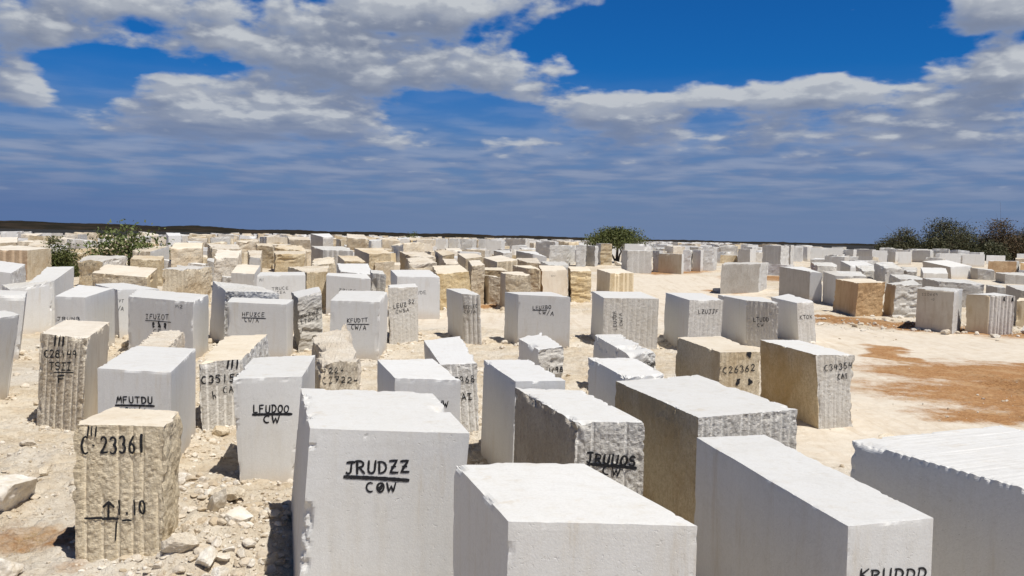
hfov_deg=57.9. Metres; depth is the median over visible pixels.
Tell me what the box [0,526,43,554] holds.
dry grass
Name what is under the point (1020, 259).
stone block
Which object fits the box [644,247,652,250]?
stone block
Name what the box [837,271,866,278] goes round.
stone block
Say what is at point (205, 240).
stone block
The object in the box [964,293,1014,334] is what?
stone block
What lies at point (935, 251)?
stone block
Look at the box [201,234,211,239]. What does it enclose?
stone block
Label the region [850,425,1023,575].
stone block
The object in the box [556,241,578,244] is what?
stone block
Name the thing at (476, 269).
stone block
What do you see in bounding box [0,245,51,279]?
stone block
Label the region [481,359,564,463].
stone block
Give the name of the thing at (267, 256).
stone block
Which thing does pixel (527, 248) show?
stone block
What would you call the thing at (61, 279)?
stone block
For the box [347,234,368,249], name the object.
stone block
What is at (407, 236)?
bush
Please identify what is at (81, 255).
stone block
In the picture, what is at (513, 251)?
stone block
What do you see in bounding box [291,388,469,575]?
stone block
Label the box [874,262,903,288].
stone block
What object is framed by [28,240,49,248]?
stone block
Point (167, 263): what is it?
stone block
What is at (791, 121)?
sky
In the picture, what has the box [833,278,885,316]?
stone block
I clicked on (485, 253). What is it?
stone block
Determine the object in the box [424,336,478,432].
stone block
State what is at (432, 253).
stone block
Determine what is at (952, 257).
stone block
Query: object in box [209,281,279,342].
stone block
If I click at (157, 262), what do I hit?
stone block
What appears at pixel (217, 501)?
rock
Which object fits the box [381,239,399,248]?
stone block
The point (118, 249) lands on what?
shrub
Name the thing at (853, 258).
stone block
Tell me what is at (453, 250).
stone block
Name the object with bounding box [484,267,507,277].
stone block
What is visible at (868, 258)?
stone block
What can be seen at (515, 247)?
stone block
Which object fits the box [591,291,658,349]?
stone block
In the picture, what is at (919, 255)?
stone block
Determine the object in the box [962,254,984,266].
stone block
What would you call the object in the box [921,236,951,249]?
bush
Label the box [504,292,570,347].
stone block
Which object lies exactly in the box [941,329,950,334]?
rock
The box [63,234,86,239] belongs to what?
stone block
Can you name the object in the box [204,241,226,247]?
stone block
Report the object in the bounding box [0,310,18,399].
stone block
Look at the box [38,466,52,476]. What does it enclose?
rock
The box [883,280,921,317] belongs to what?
stone block
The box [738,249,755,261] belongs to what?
stone block
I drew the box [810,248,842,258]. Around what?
stone block
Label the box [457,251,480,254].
stone block
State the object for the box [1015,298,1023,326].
stone block
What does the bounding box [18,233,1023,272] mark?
distant stone blocks
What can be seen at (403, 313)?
stone block
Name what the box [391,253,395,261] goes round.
stone block
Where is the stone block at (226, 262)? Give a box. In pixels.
[214,249,241,281]
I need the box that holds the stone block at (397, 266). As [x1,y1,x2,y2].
[394,262,399,269]
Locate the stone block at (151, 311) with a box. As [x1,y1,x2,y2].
[128,289,208,357]
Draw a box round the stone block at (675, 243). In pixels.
[671,242,681,245]
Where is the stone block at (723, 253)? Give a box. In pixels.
[717,252,733,261]
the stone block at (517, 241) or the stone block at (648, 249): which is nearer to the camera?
the stone block at (648, 249)
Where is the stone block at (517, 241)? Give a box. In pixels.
[505,238,529,247]
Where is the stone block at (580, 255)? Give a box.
[576,245,585,266]
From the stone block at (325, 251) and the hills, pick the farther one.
the hills
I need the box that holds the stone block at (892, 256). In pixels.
[888,251,897,262]
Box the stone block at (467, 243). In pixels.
[460,239,476,249]
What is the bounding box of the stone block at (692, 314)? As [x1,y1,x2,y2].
[664,293,722,345]
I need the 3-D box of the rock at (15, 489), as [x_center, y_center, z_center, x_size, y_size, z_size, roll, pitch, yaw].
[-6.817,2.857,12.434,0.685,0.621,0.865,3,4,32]
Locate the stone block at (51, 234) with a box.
[35,233,62,237]
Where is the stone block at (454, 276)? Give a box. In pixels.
[432,265,470,309]
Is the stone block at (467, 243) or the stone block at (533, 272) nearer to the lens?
the stone block at (533, 272)
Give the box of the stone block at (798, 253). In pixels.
[793,246,802,261]
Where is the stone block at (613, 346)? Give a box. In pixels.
[593,334,656,369]
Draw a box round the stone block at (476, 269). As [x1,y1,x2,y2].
[468,260,484,303]
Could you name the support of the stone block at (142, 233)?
on the ground at (936, 374)
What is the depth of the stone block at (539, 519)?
6.93 m
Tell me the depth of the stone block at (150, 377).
14.73 m
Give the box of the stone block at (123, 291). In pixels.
[95,283,158,338]
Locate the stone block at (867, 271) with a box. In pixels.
[856,265,874,279]
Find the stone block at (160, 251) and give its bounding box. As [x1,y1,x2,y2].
[132,246,168,259]
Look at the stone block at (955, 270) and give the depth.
79.02 m
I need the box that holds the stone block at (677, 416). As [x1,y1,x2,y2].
[615,375,796,523]
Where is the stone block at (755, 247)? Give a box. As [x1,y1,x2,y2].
[744,246,761,249]
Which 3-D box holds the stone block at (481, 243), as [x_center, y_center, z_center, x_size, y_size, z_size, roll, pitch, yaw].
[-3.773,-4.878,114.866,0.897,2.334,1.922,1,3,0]
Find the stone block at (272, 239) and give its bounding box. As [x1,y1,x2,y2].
[260,237,287,243]
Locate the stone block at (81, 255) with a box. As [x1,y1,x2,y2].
[56,253,85,275]
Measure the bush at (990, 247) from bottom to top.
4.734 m
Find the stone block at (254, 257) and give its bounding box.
[247,250,261,271]
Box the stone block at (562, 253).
[549,245,574,264]
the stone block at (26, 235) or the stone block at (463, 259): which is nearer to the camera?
the stone block at (463, 259)
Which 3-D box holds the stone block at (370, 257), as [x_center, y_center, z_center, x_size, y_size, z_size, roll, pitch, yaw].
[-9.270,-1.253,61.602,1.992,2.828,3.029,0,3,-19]
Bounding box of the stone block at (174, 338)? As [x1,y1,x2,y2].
[138,330,184,347]
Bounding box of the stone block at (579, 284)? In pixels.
[568,267,590,302]
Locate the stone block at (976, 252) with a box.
[969,252,983,253]
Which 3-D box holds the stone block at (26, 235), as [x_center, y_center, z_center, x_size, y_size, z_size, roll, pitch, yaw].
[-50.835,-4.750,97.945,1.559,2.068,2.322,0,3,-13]
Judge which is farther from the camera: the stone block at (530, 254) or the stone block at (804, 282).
the stone block at (530, 254)
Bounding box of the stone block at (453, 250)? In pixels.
[445,248,461,255]
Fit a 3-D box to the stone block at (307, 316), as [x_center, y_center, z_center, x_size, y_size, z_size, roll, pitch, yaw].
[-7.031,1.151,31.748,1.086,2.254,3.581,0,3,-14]
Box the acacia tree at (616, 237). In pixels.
[581,225,653,261]
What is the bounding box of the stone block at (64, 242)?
[56,237,77,244]
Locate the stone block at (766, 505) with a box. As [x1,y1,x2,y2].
[694,435,933,575]
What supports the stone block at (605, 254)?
on the ground at (936, 374)
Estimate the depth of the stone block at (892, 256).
124.40 m
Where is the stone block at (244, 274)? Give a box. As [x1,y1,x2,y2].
[231,264,259,285]
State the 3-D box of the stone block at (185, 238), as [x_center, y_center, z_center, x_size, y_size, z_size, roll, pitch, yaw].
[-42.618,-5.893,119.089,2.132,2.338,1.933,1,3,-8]
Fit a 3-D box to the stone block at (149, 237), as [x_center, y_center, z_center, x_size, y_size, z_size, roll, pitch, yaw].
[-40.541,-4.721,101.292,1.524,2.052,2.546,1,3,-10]
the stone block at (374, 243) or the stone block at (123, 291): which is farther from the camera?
the stone block at (374, 243)
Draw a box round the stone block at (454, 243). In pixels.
[449,238,460,247]
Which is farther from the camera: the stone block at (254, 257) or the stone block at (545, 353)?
the stone block at (254, 257)
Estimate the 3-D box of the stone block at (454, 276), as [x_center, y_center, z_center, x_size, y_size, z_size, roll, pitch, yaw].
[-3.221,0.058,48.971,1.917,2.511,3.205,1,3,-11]
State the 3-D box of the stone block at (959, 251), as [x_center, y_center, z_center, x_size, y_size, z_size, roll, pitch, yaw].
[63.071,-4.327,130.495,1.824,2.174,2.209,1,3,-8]
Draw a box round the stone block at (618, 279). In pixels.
[596,268,633,291]
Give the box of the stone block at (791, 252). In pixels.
[784,245,793,264]
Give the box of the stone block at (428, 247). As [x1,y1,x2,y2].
[424,243,432,251]
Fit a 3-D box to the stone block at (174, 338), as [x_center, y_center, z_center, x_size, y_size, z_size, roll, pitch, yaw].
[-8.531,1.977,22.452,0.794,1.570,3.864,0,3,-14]
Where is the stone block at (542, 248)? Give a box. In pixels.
[535,241,558,257]
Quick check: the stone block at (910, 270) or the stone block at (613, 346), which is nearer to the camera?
the stone block at (613, 346)
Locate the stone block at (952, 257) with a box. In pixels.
[939,253,960,262]
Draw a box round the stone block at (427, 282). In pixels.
[391,270,439,318]
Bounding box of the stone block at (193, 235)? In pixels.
[189,233,205,237]
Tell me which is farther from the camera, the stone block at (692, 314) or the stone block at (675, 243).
the stone block at (675, 243)
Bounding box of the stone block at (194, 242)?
[187,241,203,246]
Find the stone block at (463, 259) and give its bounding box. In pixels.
[457,253,481,270]
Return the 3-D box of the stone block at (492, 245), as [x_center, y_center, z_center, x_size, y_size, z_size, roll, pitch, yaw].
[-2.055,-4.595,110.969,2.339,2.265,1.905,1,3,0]
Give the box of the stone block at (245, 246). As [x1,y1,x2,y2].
[237,240,258,251]
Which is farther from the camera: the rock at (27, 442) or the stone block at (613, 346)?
the stone block at (613, 346)
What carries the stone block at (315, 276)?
on the ground at (936, 374)
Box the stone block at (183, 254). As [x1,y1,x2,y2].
[171,243,202,266]
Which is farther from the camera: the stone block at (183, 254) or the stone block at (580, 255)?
the stone block at (580, 255)
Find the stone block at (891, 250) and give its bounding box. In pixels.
[884,249,902,253]
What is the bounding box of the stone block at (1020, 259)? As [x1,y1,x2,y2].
[1015,258,1023,263]
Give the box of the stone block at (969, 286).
[922,278,983,306]
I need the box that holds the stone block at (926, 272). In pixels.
[920,267,947,278]
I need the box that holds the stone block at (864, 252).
[855,249,872,256]
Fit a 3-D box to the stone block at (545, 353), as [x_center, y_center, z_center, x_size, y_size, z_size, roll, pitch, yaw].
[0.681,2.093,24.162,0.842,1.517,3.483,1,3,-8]
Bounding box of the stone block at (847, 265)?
[840,261,872,270]
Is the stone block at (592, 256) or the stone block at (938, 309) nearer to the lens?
the stone block at (938, 309)
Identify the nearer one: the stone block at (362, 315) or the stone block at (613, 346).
the stone block at (613, 346)
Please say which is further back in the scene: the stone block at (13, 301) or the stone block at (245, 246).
the stone block at (245, 246)
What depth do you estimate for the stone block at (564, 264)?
66.01 m
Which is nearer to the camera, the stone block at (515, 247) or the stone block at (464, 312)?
the stone block at (464, 312)
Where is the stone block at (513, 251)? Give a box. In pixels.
[497,249,518,254]
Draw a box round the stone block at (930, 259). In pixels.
[925,257,944,260]
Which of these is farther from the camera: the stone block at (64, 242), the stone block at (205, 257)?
the stone block at (64, 242)
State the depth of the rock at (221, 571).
10.10 m
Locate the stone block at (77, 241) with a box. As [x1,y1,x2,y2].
[67,239,96,248]
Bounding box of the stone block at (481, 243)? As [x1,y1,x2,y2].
[478,239,484,247]
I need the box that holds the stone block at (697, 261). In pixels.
[692,250,703,271]
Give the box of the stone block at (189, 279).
[162,265,212,305]
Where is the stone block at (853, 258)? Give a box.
[849,257,858,259]
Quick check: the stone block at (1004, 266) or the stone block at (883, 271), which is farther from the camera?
the stone block at (1004, 266)
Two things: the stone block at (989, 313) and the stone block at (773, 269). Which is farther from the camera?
the stone block at (773, 269)
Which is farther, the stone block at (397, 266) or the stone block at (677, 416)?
the stone block at (397, 266)
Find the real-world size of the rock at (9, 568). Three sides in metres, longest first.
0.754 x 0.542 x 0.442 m
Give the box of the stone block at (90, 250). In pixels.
[89,246,123,255]
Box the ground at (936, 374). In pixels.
[0,228,1023,575]
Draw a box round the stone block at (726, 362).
[675,336,759,395]
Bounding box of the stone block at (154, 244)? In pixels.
[137,242,162,246]
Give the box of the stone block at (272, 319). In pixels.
[227,297,292,356]
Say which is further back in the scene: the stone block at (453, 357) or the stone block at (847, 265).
the stone block at (847, 265)
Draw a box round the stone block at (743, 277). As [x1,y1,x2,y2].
[720,262,768,293]
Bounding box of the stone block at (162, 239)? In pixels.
[156,236,165,245]
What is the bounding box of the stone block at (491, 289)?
[484,275,499,304]
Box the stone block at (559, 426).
[514,387,644,495]
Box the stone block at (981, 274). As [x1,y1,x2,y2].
[970,268,994,279]
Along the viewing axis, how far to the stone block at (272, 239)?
103.94 m
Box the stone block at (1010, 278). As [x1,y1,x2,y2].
[995,272,1023,284]
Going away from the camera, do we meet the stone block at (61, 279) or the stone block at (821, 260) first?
the stone block at (61, 279)
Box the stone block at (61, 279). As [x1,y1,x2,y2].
[29,267,73,326]
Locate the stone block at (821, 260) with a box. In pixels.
[810,258,824,267]
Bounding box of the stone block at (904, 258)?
[898,252,910,264]
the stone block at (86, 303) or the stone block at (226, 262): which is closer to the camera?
the stone block at (86, 303)
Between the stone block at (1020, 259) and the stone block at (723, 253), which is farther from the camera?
the stone block at (1020, 259)
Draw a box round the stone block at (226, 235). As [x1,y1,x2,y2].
[217,233,233,238]
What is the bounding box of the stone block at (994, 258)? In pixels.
[986,255,1004,263]
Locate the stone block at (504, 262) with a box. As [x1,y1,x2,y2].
[483,255,517,271]
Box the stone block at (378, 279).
[370,270,385,291]
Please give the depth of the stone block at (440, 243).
118.69 m
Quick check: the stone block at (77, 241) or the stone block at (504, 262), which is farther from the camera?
the stone block at (77, 241)
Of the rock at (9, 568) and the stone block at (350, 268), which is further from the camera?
the stone block at (350, 268)
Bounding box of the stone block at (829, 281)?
[822,271,845,304]
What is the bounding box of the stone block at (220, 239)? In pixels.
[211,237,230,244]
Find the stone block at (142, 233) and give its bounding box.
[139,231,158,235]
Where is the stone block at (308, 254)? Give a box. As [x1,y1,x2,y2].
[306,249,310,265]
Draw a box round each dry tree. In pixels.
[874,224,928,249]
[918,217,983,251]
[976,208,1023,260]
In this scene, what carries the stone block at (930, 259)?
on the ground at (936, 374)
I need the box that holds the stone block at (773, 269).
[767,264,793,275]
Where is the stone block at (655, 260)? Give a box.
[653,251,662,271]
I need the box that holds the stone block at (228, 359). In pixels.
[199,334,269,429]
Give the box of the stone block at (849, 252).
[843,249,856,256]
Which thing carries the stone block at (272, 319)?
on the ground at (936, 374)
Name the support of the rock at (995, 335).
on the ground at (936, 374)
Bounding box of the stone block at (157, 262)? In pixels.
[130,255,163,285]
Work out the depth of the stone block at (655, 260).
79.58 m
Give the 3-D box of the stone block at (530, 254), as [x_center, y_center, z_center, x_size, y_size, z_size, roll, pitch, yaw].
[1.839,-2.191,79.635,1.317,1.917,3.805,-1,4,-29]
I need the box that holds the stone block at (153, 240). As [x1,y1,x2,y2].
[137,235,155,241]
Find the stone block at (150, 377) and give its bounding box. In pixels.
[97,346,195,456]
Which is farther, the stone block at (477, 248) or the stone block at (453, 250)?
the stone block at (477, 248)
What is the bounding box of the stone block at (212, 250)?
[207,244,240,257]
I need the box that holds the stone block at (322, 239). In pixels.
[311,234,333,245]
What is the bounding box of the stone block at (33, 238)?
[28,236,53,243]
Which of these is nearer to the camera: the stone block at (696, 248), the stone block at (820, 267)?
the stone block at (820, 267)
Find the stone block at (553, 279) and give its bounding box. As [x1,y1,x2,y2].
[538,265,567,295]
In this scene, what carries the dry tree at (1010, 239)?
on the ground at (936, 374)
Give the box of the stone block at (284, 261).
[274,251,306,271]
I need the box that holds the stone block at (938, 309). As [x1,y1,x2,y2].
[915,286,962,333]
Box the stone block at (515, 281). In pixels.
[499,271,530,306]
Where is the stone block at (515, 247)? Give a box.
[510,245,526,249]
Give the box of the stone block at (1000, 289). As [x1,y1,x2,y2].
[986,285,1005,293]
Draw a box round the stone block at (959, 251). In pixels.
[950,250,969,253]
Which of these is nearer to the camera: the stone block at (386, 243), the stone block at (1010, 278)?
the stone block at (1010, 278)
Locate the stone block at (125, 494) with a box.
[72,407,182,562]
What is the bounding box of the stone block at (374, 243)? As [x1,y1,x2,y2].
[369,239,381,247]
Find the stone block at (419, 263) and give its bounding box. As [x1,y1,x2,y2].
[405,257,436,271]
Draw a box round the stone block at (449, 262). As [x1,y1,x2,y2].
[442,259,458,264]
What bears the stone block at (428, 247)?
on the ground at (936, 374)
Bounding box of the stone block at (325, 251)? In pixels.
[311,246,352,272]
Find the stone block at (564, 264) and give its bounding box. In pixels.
[541,261,568,277]
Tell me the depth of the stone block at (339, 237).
143.97 m
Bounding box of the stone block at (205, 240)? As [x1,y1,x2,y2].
[188,238,208,244]
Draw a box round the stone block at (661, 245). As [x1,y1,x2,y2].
[657,244,672,247]
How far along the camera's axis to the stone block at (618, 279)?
56.94 m
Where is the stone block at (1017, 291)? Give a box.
[1006,285,1023,320]
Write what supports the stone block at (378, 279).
on the ground at (936, 374)
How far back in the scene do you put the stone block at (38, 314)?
33.49 m
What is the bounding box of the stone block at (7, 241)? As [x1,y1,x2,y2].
[0,237,17,245]
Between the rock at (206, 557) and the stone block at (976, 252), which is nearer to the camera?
the rock at (206, 557)
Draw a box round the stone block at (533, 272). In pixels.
[513,265,540,291]
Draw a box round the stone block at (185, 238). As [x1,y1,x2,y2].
[180,234,188,242]
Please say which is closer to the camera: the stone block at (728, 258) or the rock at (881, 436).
the rock at (881, 436)
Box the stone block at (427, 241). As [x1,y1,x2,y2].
[413,240,434,246]
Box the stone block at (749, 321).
[718,295,778,346]
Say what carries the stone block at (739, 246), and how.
on the ground at (936, 374)
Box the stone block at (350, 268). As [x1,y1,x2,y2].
[337,263,370,276]
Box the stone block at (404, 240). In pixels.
[397,237,409,242]
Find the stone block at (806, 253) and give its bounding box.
[803,247,811,260]
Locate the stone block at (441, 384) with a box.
[377,359,460,421]
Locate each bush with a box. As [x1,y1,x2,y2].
[40,235,80,276]
[398,231,417,237]
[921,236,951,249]
[966,239,1013,260]
[1006,238,1023,260]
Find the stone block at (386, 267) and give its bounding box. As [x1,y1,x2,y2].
[375,260,394,286]
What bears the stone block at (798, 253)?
on the ground at (936, 374)
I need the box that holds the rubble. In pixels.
[0,286,1023,575]
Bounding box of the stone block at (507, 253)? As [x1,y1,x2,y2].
[494,250,511,257]
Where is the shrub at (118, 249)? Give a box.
[77,219,173,265]
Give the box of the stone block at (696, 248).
[690,247,702,249]
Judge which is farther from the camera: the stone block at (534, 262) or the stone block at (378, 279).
the stone block at (534, 262)
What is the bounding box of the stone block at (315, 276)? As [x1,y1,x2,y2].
[288,265,329,307]
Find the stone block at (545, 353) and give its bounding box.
[518,333,563,377]
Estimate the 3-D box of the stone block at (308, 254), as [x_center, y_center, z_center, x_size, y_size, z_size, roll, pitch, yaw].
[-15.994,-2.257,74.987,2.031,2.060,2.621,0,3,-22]
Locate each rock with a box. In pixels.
[0,474,37,511]
[0,558,24,575]
[19,439,36,445]
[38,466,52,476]
[161,532,199,553]
[195,546,217,568]
[207,488,226,511]
[208,487,245,500]
[210,566,228,575]
[211,426,229,436]
[225,507,253,522]
[262,553,277,564]
[878,433,895,438]
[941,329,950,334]
[989,334,1000,337]
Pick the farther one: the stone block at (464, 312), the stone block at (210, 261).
the stone block at (210, 261)
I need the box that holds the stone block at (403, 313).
[388,284,417,344]
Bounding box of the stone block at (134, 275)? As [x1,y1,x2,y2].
[92,264,156,287]
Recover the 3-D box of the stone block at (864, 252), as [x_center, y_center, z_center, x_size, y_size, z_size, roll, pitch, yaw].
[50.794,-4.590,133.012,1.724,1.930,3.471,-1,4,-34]
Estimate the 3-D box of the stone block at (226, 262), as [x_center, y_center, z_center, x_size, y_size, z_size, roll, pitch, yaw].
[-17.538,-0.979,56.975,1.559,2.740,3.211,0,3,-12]
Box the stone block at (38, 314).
[2,281,52,333]
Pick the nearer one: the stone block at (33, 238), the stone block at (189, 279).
the stone block at (189, 279)
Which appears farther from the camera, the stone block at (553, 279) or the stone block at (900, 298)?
the stone block at (553, 279)
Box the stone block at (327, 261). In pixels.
[312,257,335,272]
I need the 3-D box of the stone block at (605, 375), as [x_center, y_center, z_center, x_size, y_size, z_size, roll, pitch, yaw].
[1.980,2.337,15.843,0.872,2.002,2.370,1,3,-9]
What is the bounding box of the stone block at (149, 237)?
[135,236,150,241]
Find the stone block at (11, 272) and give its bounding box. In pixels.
[0,261,25,289]
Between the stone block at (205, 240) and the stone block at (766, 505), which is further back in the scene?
the stone block at (205, 240)
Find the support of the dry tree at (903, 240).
on the ground at (936, 374)
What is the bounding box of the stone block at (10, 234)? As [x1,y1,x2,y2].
[0,231,23,237]
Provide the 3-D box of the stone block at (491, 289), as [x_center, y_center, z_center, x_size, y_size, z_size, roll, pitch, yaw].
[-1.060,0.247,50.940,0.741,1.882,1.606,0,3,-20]
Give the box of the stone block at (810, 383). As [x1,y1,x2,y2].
[760,340,854,428]
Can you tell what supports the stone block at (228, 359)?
on the ground at (936, 374)
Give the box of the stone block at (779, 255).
[762,245,788,264]
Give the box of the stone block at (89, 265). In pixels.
[77,255,127,285]
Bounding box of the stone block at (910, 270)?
[901,267,916,275]
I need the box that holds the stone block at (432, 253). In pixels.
[425,251,434,256]
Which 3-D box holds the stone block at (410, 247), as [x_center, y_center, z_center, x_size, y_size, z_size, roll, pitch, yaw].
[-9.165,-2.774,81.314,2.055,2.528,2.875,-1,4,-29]
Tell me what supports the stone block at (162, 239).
on the ground at (936, 374)
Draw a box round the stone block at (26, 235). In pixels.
[21,233,41,237]
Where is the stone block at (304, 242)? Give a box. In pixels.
[287,237,310,248]
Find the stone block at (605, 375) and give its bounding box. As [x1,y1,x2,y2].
[588,357,663,406]
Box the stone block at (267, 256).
[256,243,273,268]
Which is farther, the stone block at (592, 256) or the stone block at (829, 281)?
the stone block at (592, 256)
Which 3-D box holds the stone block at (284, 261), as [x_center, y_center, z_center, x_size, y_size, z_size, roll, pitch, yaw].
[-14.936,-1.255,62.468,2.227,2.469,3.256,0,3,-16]
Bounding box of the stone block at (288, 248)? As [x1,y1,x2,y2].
[274,244,306,265]
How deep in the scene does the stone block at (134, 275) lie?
44.99 m
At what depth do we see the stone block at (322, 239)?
96.25 m
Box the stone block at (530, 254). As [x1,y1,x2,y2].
[516,251,546,263]
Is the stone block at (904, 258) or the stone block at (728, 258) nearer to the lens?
the stone block at (728, 258)
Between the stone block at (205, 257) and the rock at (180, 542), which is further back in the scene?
the stone block at (205, 257)
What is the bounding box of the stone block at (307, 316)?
[291,287,322,351]
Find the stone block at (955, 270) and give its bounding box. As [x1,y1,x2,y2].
[922,260,971,278]
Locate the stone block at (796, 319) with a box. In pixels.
[771,294,815,342]
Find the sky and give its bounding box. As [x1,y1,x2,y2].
[0,0,1023,243]
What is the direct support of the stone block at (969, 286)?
on the ground at (936, 374)
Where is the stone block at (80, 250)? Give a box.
[66,248,89,255]
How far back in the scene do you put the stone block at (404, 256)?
61.75 m
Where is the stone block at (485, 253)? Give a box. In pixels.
[466,249,490,262]
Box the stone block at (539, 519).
[453,463,696,575]
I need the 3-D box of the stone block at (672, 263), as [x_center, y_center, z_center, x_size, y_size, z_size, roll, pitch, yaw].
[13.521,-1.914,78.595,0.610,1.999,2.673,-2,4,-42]
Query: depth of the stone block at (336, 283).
43.40 m
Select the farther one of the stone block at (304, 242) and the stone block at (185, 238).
the stone block at (185, 238)
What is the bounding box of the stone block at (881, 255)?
[873,250,886,261]
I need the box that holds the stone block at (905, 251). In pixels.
[896,250,911,261]
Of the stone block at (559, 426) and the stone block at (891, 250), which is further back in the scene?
the stone block at (891, 250)
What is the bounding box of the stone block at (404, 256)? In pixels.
[400,251,435,269]
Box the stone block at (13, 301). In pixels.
[0,290,26,359]
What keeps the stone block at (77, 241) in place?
on the ground at (936, 374)
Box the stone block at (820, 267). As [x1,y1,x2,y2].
[811,262,836,280]
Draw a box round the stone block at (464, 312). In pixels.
[446,288,481,344]
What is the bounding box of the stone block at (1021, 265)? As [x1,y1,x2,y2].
[1020,262,1023,269]
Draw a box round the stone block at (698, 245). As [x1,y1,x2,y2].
[687,244,700,246]
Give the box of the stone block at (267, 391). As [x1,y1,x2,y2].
[233,355,314,482]
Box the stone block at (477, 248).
[464,248,486,249]
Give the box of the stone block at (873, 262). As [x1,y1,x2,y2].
[849,260,877,264]
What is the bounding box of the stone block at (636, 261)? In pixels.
[621,250,651,273]
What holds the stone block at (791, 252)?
on the ground at (936, 374)
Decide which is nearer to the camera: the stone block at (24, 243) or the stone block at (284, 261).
the stone block at (284, 261)
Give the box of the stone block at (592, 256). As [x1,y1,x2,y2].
[586,246,598,266]
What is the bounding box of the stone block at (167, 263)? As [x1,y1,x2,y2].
[164,259,206,268]
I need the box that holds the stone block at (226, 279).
[222,276,230,282]
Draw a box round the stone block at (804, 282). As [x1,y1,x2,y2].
[779,267,821,301]
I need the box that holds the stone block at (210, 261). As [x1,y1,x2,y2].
[207,258,213,281]
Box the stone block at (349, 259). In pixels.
[338,255,365,263]
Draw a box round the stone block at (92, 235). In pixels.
[74,232,96,240]
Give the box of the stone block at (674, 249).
[665,246,684,253]
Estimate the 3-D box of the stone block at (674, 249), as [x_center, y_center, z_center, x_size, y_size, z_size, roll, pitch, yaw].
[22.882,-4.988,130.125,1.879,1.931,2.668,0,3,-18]
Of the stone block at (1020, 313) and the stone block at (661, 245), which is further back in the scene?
the stone block at (661, 245)
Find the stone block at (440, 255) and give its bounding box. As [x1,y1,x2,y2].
[434,250,454,265]
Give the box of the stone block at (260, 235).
[257,233,268,238]
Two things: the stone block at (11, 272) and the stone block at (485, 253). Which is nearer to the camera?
the stone block at (11, 272)
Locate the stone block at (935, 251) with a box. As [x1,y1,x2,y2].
[932,249,949,257]
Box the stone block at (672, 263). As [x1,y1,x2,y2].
[658,253,683,273]
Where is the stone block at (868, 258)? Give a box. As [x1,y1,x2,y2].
[859,256,878,261]
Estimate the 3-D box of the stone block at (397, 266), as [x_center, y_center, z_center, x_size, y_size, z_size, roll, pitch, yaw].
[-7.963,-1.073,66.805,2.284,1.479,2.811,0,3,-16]
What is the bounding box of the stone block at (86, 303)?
[55,285,114,346]
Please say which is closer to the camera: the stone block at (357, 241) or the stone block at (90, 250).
the stone block at (90, 250)
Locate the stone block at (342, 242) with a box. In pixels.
[339,240,346,246]
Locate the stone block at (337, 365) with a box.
[312,324,361,389]
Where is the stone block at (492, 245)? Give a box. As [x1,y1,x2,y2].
[485,240,504,256]
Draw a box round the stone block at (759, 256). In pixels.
[756,252,762,261]
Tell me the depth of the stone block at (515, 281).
47.32 m
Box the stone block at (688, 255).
[683,250,692,271]
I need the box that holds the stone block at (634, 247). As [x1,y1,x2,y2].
[621,244,644,262]
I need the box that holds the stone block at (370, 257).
[354,248,390,269]
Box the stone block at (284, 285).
[257,272,305,299]
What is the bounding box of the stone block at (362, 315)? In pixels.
[330,290,387,360]
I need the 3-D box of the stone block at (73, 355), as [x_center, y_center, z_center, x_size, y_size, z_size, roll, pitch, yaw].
[-9.065,1.878,19.139,1.081,2.122,3.998,0,3,-17]
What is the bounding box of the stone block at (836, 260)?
[825,256,848,270]
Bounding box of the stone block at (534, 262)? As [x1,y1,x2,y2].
[516,258,540,267]
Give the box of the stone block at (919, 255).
[912,250,933,261]
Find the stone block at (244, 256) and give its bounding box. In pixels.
[241,252,247,263]
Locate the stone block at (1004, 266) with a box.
[988,261,1019,272]
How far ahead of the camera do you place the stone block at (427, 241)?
104.94 m
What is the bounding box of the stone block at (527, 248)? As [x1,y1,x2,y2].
[520,247,535,250]
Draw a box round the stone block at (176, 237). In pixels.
[166,233,180,246]
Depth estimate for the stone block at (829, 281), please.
54.24 m
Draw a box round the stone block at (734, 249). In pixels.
[719,246,737,254]
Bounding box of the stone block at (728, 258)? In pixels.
[720,255,737,262]
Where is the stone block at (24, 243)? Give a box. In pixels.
[18,240,32,245]
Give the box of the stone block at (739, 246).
[723,244,740,248]
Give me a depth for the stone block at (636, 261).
77.60 m
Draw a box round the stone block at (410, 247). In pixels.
[391,242,424,262]
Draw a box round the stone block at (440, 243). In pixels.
[435,238,448,248]
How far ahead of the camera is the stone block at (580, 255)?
85.37 m
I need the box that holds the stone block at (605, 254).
[596,243,611,264]
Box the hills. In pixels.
[0,220,971,245]
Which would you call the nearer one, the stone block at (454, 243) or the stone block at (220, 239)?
the stone block at (220, 239)
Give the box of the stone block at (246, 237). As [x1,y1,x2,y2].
[239,235,256,239]
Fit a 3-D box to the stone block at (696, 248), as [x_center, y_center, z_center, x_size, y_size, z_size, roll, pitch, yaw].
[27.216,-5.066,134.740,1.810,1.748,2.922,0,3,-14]
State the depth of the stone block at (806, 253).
122.34 m
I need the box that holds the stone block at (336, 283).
[326,273,370,313]
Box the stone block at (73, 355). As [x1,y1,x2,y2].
[37,320,109,430]
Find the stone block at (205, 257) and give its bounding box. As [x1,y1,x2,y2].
[203,255,207,263]
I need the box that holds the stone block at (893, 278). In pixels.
[888,274,921,287]
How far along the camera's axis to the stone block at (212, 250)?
69.12 m
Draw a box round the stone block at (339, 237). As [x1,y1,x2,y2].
[333,235,345,239]
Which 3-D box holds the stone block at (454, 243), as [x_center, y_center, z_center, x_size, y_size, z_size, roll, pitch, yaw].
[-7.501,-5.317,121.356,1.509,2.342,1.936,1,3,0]
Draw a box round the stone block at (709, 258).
[703,247,717,270]

